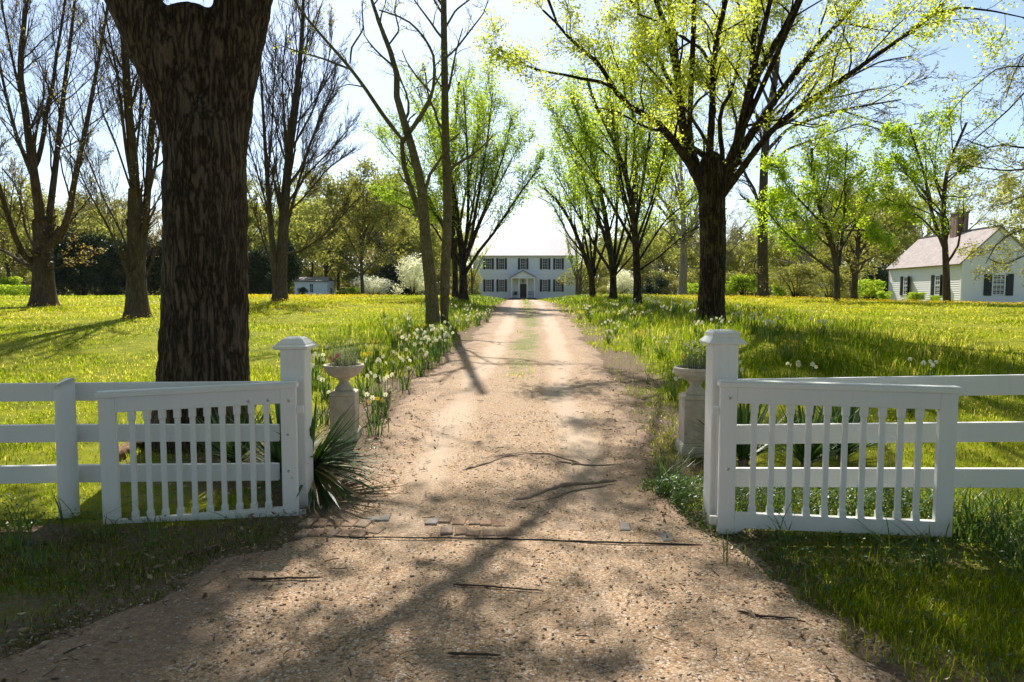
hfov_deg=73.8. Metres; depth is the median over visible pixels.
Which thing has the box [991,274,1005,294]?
window
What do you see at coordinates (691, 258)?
tree
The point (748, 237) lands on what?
tree
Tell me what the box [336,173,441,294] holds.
tree
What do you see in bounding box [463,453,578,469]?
tree root
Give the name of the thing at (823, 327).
daffodil clump
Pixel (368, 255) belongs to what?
tree
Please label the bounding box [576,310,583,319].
daffodil clump
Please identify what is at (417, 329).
daffodil clump
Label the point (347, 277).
shrub
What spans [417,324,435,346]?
daffodil clump
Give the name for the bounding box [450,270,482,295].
shrub
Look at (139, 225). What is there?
tree
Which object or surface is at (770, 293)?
shrub
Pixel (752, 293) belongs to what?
shrub
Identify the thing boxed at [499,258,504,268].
window
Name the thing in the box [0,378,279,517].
rail fence
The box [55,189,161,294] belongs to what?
tree
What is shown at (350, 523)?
paving brick
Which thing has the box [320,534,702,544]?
edging strip
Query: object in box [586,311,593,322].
daffodil clump
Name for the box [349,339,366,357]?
daffodil clump
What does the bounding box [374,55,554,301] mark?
tree
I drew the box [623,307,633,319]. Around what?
daffodil clump
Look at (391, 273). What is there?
flowering shrub
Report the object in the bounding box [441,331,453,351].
daffodil clump
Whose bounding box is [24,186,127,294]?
tree
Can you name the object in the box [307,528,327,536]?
paving brick
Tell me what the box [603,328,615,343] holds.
daffodil clump
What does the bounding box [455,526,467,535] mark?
threshold brick
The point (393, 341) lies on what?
daffodil clump
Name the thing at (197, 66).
tree
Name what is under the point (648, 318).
daffodil clump
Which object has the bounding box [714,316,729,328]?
daffodil clump
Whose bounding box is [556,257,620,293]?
shrub
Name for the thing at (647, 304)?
daffodil clump
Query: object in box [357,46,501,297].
tree
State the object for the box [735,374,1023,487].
rail fence
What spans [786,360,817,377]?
daffodil clump
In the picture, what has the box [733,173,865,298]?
tree
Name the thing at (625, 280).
dogwood
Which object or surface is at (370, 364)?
daffodil clump
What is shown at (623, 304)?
bank grass
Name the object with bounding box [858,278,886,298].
shrub
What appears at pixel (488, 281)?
window
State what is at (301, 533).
paving brick
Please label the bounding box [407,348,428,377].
daffodil clump
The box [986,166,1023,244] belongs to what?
tree
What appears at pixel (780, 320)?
daffodil clump
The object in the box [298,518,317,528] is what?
paving brick
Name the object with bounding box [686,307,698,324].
daffodil clump
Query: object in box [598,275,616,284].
shrub
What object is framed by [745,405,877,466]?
yucca
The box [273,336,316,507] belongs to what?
gate post
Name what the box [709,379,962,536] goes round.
gate
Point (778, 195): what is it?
tree
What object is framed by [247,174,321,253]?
tree
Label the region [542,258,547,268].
window
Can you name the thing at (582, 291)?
woods
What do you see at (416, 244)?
tree
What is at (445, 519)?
threshold brick
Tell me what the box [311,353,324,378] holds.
daffodil clump
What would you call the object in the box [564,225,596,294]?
sapling
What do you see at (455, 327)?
daffodil clump
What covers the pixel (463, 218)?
tree
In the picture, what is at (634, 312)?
daffodil clump
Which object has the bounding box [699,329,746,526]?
gate post
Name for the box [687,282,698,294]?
shrub
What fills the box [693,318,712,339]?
daffodil clump
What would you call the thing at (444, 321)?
daffodil clump
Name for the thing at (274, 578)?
stick
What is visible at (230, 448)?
yucca
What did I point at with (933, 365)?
daffodil clump
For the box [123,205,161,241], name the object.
tree
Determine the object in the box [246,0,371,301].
tree
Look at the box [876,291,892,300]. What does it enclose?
shrub
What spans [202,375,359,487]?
yucca
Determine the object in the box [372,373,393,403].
daffodil clump
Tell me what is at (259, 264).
evergreen
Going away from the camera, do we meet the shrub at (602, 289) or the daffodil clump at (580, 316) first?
the daffodil clump at (580, 316)
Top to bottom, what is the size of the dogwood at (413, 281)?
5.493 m
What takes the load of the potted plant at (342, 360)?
on the garden urn at (343, 375)
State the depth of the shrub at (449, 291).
99.80 m
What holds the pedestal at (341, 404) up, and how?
on the ground at (138, 347)
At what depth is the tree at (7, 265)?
81.59 m
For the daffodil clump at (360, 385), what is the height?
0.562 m
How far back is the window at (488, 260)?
108.37 m
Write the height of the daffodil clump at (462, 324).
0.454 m
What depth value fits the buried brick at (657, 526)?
4.92 m
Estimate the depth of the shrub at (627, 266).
93.09 m
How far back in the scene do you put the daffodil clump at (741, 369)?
10.05 m
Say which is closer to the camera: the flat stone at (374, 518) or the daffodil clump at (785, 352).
the flat stone at (374, 518)
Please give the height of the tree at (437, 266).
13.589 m
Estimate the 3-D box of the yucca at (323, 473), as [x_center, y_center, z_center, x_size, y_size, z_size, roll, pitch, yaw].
[-1.558,1.113,5.758,1.397,1.238,1.616,3,5,34]
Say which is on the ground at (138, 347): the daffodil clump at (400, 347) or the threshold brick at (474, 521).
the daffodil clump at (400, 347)
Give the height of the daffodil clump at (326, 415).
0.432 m
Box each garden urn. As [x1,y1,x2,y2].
[323,363,363,395]
[673,365,705,400]
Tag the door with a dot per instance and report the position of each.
(522, 286)
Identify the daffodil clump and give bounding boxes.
[311,343,329,363]
[311,352,328,388]
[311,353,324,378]
[316,390,329,425]
[317,372,349,406]
[321,368,338,396]
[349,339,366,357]
[354,369,371,401]
[355,357,373,395]
[359,397,388,435]
[363,352,372,374]
[363,390,387,421]
[364,340,382,358]
[369,354,393,381]
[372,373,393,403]
[373,375,391,417]
[377,307,391,319]
[384,317,393,335]
[384,348,407,376]
[390,329,401,348]
[393,332,417,353]
[394,323,410,340]
[396,358,412,389]
[399,312,413,332]
[399,335,421,363]
[403,332,421,352]
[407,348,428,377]
[408,332,424,355]
[409,328,425,349]
[414,324,433,341]
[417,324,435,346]
[418,340,433,368]
[424,335,442,361]
[425,332,448,356]
[426,334,441,354]
[428,329,446,352]
[431,325,451,343]
[441,320,451,340]
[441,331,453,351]
[449,319,459,333]
[455,315,468,330]
[469,312,485,324]
[482,310,489,321]
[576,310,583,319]
[583,305,590,317]
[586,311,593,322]
[601,319,612,334]
[603,310,614,325]
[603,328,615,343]
[612,321,624,336]
[619,309,630,322]
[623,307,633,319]
[629,329,644,349]
[630,311,643,328]
[644,297,651,308]
[645,309,652,322]
[649,298,659,309]
[653,336,668,357]
[659,304,670,318]
[662,369,681,399]
[682,300,691,315]
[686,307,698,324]
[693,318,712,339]
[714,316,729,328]
[732,310,740,323]
[738,361,743,378]
[741,311,761,333]
[759,317,778,341]
[773,315,786,330]
[777,338,797,361]
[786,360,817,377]
[809,318,827,337]
[908,357,938,375]
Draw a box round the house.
[470,238,578,299]
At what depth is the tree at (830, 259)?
87.86 m
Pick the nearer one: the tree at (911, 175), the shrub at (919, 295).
the tree at (911, 175)
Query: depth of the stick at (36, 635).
3.36 m
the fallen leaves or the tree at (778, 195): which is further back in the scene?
the tree at (778, 195)
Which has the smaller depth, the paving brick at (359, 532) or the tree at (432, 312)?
the paving brick at (359, 532)
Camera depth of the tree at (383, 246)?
94.28 m
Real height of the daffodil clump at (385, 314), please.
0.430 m
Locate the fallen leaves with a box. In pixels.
[0,360,948,681]
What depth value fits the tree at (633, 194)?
29.27 m
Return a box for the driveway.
[0,300,901,681]
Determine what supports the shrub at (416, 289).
on the ground at (138, 347)
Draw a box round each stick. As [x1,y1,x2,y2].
[26,631,48,638]
[247,576,322,579]
[447,651,501,655]
[453,583,542,590]
[737,610,798,618]
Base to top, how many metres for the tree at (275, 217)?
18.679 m
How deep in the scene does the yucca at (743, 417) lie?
6.48 m
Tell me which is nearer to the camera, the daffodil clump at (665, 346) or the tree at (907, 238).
the daffodil clump at (665, 346)
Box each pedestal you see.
[329,393,361,441]
[676,397,704,457]
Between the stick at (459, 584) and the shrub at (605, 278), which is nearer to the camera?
the stick at (459, 584)
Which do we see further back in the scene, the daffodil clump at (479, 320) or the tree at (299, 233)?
the tree at (299, 233)
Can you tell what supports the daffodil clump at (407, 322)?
on the ground at (138, 347)
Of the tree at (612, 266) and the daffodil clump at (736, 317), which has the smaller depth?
the daffodil clump at (736, 317)
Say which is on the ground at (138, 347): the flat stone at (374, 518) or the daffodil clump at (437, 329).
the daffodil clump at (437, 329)
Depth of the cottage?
47.89 m
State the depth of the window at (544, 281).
108.60 m
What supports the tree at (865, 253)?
on the ground at (138, 347)
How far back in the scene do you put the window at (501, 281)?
108.60 m
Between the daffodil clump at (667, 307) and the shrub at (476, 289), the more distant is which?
the shrub at (476, 289)
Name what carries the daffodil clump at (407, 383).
on the ground at (138, 347)
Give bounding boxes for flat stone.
[365,516,380,521]
[380,515,390,520]
[424,518,439,524]
[620,522,630,530]
[657,532,672,541]
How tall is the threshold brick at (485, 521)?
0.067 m
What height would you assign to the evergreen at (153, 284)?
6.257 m
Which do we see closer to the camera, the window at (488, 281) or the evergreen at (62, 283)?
the evergreen at (62, 283)
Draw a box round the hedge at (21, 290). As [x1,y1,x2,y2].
[0,284,56,295]
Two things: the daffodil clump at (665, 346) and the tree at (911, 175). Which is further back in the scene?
the tree at (911, 175)
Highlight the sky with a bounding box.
[0,0,1023,291]
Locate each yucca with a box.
[159,405,275,462]
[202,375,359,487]
[249,395,403,513]
[672,403,820,466]
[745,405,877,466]
[779,371,912,462]
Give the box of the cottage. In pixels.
[886,211,1023,303]
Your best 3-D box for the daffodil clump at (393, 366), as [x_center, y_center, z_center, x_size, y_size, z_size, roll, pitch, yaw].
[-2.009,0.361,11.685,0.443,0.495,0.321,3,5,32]
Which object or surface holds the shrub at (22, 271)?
on the ground at (138, 347)
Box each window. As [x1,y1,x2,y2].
[486,258,490,268]
[486,279,491,291]
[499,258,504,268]
[499,279,504,291]
[520,258,525,268]
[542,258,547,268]
[542,279,547,291]
[555,279,560,291]
[556,258,560,268]
[903,276,909,294]
[934,275,942,294]
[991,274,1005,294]
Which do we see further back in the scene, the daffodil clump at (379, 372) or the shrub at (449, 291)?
the shrub at (449, 291)
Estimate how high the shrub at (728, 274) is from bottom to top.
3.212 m
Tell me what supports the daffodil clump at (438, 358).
on the ground at (138, 347)
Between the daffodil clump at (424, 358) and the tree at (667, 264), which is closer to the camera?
the daffodil clump at (424, 358)
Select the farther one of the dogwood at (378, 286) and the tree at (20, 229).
the dogwood at (378, 286)
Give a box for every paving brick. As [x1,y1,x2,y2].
[293,529,312,538]
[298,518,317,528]
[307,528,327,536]
[312,519,331,528]
[321,528,341,537]
[326,519,344,526]
[335,529,354,537]
[340,519,358,526]
[349,529,368,537]
[353,519,372,527]
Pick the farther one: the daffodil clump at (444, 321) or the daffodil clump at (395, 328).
the daffodil clump at (444, 321)
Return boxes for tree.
[0,0,136,305]
[0,170,47,262]
[0,182,88,277]
[6,211,33,263]
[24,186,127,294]
[30,206,126,293]
[32,0,211,318]
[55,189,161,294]
[104,0,272,453]
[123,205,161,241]
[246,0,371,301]
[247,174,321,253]
[248,220,311,270]
[250,189,349,276]
[253,199,311,248]
[262,196,368,276]
[268,0,498,324]
[291,191,374,293]
[292,156,415,295]
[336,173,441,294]
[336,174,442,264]
[355,248,389,264]
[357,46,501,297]
[367,198,442,284]
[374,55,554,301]
[380,208,477,294]
[390,190,483,265]
[406,241,472,273]
[468,0,1023,321]
[517,101,632,296]
[535,30,729,304]
[542,50,667,298]
[583,233,632,277]
[586,107,774,294]
[597,234,659,267]
[598,213,679,293]
[640,220,697,287]
[662,202,757,265]
[665,228,747,277]
[698,228,778,275]
[722,2,951,297]
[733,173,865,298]
[737,218,830,297]
[737,224,801,274]
[738,105,902,301]
[775,233,845,281]
[795,180,912,300]
[801,179,923,298]
[819,173,977,266]
[867,74,1023,302]
[876,175,1004,257]
[921,52,1023,285]
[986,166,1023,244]
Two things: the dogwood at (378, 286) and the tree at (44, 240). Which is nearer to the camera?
the tree at (44, 240)
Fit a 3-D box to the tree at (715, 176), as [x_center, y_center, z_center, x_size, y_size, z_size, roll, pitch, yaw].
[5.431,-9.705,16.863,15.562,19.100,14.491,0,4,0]
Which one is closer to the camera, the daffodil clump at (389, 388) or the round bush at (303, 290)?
the daffodil clump at (389, 388)
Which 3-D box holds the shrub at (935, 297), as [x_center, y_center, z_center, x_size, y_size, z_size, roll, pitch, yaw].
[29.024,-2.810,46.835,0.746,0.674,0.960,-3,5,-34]
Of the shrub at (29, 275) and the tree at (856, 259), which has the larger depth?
the shrub at (29, 275)
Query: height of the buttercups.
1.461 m
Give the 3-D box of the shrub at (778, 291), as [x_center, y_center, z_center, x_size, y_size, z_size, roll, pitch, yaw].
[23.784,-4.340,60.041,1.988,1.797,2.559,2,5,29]
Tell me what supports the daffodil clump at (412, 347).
on the ground at (138, 347)
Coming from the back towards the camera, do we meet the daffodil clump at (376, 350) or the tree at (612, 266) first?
the tree at (612, 266)
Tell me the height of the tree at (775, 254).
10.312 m
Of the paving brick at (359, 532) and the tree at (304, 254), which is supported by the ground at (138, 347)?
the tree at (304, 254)
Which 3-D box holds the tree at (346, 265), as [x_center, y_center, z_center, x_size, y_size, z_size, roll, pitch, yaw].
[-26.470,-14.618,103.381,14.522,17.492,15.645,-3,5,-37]
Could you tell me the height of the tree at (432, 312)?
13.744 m
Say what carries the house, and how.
on the ground at (138, 347)
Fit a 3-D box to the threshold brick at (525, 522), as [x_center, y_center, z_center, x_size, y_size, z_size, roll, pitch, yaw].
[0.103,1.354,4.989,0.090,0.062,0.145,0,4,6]
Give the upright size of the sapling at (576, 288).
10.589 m
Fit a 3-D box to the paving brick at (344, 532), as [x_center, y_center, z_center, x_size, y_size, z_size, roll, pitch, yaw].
[-1.169,1.373,4.793,0.095,0.059,0.150,1,4,12]
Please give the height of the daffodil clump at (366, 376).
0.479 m
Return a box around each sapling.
[467,232,492,294]
[562,216,583,295]
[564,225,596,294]
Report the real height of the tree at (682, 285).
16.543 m
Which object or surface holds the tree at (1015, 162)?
on the ground at (138, 347)
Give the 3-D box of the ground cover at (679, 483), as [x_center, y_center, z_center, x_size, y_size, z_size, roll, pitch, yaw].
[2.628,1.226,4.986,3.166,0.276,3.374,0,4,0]
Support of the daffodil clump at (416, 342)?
on the ground at (138, 347)
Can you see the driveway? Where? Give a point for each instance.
(486, 356)
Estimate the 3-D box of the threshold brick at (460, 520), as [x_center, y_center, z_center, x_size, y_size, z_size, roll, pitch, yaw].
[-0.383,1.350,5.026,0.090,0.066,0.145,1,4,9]
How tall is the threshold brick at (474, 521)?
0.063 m
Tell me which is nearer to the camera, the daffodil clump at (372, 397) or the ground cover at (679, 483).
the ground cover at (679, 483)
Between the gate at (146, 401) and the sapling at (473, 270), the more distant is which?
the sapling at (473, 270)
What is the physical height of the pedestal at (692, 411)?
0.667 m
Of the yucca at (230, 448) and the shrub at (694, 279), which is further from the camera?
the shrub at (694, 279)
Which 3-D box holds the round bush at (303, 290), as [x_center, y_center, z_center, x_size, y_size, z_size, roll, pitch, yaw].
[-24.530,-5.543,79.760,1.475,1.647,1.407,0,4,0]
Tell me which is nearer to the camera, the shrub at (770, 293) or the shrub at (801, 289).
the shrub at (801, 289)
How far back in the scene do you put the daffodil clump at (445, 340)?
13.87 m
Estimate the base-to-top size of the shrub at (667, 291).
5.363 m
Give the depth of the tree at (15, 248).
91.74 m
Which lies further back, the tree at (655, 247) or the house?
the house
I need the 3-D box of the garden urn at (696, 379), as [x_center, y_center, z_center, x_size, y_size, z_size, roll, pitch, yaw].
[1.862,0.424,6.919,0.444,0.325,0.444,0,4,0]
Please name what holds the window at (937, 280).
in the cottage
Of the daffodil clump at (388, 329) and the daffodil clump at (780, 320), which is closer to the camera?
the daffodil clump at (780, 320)
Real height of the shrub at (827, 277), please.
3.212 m
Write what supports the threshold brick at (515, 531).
on the driveway
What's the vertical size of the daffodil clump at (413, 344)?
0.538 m
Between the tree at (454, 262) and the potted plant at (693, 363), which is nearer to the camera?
the potted plant at (693, 363)
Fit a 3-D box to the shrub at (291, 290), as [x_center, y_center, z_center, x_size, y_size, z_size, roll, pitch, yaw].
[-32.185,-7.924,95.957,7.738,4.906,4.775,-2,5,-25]
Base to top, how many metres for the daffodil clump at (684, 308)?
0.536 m
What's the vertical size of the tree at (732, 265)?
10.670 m
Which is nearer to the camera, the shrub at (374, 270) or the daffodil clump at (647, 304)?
the daffodil clump at (647, 304)
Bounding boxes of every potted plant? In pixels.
[325,332,360,365]
[680,340,705,368]
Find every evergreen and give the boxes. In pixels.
[53,226,122,295]
[53,247,75,295]
[93,232,126,294]
[120,237,162,294]
[248,245,271,294]
[265,238,303,293]
[861,262,888,300]
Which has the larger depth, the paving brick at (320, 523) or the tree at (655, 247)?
the tree at (655, 247)
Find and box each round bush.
[297,287,307,294]
[641,272,669,295]
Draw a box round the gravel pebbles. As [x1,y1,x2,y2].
[0,411,921,681]
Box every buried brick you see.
[367,526,386,533]
[555,522,568,528]
[568,524,581,530]
[653,523,668,528]
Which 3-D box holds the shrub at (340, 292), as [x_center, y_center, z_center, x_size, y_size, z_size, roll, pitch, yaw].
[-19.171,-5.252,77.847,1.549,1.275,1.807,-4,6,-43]
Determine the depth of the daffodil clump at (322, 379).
9.09 m
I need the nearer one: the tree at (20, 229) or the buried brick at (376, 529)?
the buried brick at (376, 529)
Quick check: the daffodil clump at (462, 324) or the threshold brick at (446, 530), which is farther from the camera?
the daffodil clump at (462, 324)
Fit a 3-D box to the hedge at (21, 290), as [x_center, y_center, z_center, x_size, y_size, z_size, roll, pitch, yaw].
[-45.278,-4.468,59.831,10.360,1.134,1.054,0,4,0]
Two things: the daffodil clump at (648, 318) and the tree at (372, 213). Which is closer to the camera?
the daffodil clump at (648, 318)
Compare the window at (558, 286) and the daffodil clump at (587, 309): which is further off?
the window at (558, 286)
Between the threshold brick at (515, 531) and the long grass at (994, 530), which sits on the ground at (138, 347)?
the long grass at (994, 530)
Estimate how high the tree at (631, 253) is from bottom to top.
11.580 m
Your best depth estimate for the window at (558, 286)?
108.63 m
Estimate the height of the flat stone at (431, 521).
0.065 m
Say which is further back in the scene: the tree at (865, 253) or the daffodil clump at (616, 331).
the tree at (865, 253)
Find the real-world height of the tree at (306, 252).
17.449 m
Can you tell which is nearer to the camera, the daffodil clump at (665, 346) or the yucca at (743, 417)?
the yucca at (743, 417)
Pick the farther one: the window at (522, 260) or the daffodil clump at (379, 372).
the window at (522, 260)
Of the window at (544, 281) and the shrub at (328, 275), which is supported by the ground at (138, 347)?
the shrub at (328, 275)
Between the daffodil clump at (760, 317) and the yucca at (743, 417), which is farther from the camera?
the daffodil clump at (760, 317)
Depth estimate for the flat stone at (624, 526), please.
4.90 m
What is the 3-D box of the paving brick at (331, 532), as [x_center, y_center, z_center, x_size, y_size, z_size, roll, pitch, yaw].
[-1.268,1.372,4.802,0.095,0.064,0.150,1,4,11]
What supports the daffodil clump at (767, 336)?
on the ground at (138, 347)
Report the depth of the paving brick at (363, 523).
4.96 m
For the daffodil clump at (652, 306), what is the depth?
24.31 m
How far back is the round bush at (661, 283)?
57.36 m
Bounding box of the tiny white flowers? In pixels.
[5,318,398,462]
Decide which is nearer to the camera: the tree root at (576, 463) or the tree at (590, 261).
the tree root at (576, 463)
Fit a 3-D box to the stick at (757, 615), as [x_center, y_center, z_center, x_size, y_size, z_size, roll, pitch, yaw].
[1.330,1.427,3.545,0.302,0.013,0.036,1,4,17]
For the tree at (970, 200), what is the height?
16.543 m
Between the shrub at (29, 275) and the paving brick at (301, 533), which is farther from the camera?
the shrub at (29, 275)
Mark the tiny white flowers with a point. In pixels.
(155, 367)
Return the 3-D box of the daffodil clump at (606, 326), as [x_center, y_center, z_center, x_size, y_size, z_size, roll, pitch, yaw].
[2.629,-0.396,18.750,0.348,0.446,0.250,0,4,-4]
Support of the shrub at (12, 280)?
on the ground at (138, 347)
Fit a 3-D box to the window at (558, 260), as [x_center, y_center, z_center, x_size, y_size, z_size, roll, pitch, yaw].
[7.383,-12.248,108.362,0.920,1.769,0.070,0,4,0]
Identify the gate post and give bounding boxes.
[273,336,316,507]
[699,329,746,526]
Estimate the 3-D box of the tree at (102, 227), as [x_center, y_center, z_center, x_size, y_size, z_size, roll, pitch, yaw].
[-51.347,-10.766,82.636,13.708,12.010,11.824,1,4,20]
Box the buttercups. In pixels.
[0,293,1023,452]
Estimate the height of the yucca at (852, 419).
0.930 m
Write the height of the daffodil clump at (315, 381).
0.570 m
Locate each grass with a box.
[0,440,1023,591]
[317,293,1020,403]
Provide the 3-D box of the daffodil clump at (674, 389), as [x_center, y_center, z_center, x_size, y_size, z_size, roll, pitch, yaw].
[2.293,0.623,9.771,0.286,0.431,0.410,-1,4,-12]
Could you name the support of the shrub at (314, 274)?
on the ground at (138, 347)
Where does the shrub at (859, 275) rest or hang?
on the ground at (138, 347)
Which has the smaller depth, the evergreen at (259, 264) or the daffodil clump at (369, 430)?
the daffodil clump at (369, 430)
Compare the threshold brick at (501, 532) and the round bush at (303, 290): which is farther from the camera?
the round bush at (303, 290)
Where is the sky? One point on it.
(532, 222)
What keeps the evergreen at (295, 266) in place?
on the ground at (138, 347)
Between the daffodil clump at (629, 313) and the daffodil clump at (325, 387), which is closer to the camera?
the daffodil clump at (325, 387)
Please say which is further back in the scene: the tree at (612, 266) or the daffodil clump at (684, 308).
the tree at (612, 266)
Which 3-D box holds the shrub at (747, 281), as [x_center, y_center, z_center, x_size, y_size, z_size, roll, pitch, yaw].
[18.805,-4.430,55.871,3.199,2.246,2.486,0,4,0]
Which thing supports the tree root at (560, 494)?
on the driveway
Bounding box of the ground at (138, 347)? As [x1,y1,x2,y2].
[0,293,1023,681]
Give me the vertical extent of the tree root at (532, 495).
0.074 m
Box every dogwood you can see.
[350,274,393,295]
[391,252,424,295]
[607,266,632,293]
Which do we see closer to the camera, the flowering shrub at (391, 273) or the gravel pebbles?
the gravel pebbles
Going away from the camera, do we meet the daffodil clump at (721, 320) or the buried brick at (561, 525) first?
the buried brick at (561, 525)
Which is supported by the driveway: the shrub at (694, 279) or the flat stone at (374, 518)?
the flat stone at (374, 518)
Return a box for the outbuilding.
[292,277,336,294]
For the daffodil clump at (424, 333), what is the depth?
15.19 m
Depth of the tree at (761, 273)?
43.13 m
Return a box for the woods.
[0,222,1023,296]
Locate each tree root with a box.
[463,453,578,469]
[479,451,555,458]
[512,479,616,499]
[531,486,604,502]
[558,461,631,465]
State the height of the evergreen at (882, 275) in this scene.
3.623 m
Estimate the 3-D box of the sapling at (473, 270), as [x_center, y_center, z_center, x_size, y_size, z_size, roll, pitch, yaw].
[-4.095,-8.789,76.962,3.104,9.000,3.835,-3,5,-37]
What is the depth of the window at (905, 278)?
54.98 m
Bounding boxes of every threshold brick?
[438,516,452,522]
[440,526,452,534]
[452,517,467,524]
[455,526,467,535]
[466,529,480,536]
[469,518,480,524]
[480,518,491,525]
[483,528,495,536]
[493,519,504,526]
[495,529,508,536]
[509,528,520,535]
[520,519,532,526]
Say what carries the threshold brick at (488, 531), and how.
on the driveway
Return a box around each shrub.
[0,254,29,294]
[0,276,24,293]
[24,272,31,291]
[287,270,309,294]
[293,266,321,287]
[304,264,355,292]
[336,290,349,294]
[338,268,377,293]
[345,287,360,295]
[364,261,389,293]
[372,260,412,294]
[389,262,423,294]
[415,268,467,294]
[437,282,451,294]
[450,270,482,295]
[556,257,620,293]
[597,285,609,293]
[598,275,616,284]
[601,257,660,293]
[645,270,678,294]
[673,264,749,294]
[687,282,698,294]
[725,271,748,295]
[725,274,756,295]
[739,265,787,296]
[768,261,825,297]
[769,272,799,297]
[771,282,792,297]
[802,270,851,299]
[808,263,864,300]
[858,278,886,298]
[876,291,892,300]
[904,292,925,301]
[928,295,941,301]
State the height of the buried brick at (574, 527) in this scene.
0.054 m
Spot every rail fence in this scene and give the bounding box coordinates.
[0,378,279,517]
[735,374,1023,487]
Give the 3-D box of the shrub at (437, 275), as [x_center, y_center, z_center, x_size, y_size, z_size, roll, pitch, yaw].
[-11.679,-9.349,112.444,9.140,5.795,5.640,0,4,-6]
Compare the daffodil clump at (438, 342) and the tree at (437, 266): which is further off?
the tree at (437, 266)
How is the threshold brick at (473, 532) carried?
on the driveway
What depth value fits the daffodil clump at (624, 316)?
21.18 m
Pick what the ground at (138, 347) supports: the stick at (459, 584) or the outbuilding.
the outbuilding
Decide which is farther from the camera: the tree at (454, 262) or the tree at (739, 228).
the tree at (739, 228)
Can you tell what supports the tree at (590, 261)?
on the ground at (138, 347)
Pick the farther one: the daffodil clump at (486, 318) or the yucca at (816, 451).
the daffodil clump at (486, 318)
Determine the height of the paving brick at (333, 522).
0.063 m
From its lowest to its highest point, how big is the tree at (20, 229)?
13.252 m
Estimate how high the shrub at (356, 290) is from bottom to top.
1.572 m
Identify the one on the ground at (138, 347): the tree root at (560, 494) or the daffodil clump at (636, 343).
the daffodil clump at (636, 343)
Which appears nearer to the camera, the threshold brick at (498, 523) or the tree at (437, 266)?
the threshold brick at (498, 523)
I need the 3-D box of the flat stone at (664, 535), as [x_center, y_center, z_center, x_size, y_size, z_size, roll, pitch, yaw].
[1.068,1.377,4.728,0.090,0.058,0.180,0,4,-4]
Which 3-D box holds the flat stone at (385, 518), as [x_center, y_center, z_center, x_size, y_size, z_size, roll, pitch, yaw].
[-0.951,1.345,5.109,0.073,0.059,0.122,0,4,0]
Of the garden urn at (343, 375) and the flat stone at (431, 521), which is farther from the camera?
the garden urn at (343, 375)
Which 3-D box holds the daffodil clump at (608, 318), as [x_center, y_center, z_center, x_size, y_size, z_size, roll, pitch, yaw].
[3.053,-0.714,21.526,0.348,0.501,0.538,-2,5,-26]
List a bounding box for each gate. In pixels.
[94,381,305,523]
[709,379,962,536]
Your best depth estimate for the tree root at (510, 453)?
6.84 m
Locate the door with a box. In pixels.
[520,284,525,297]
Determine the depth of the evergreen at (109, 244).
61.78 m
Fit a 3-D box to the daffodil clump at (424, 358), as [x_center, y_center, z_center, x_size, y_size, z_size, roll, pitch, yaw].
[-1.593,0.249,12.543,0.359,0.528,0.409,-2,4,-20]
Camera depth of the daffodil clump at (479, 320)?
22.33 m
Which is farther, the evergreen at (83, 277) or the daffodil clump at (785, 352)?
the evergreen at (83, 277)
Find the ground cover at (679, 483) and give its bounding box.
[634,459,1022,635]
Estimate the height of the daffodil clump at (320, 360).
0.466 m
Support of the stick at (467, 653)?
on the driveway

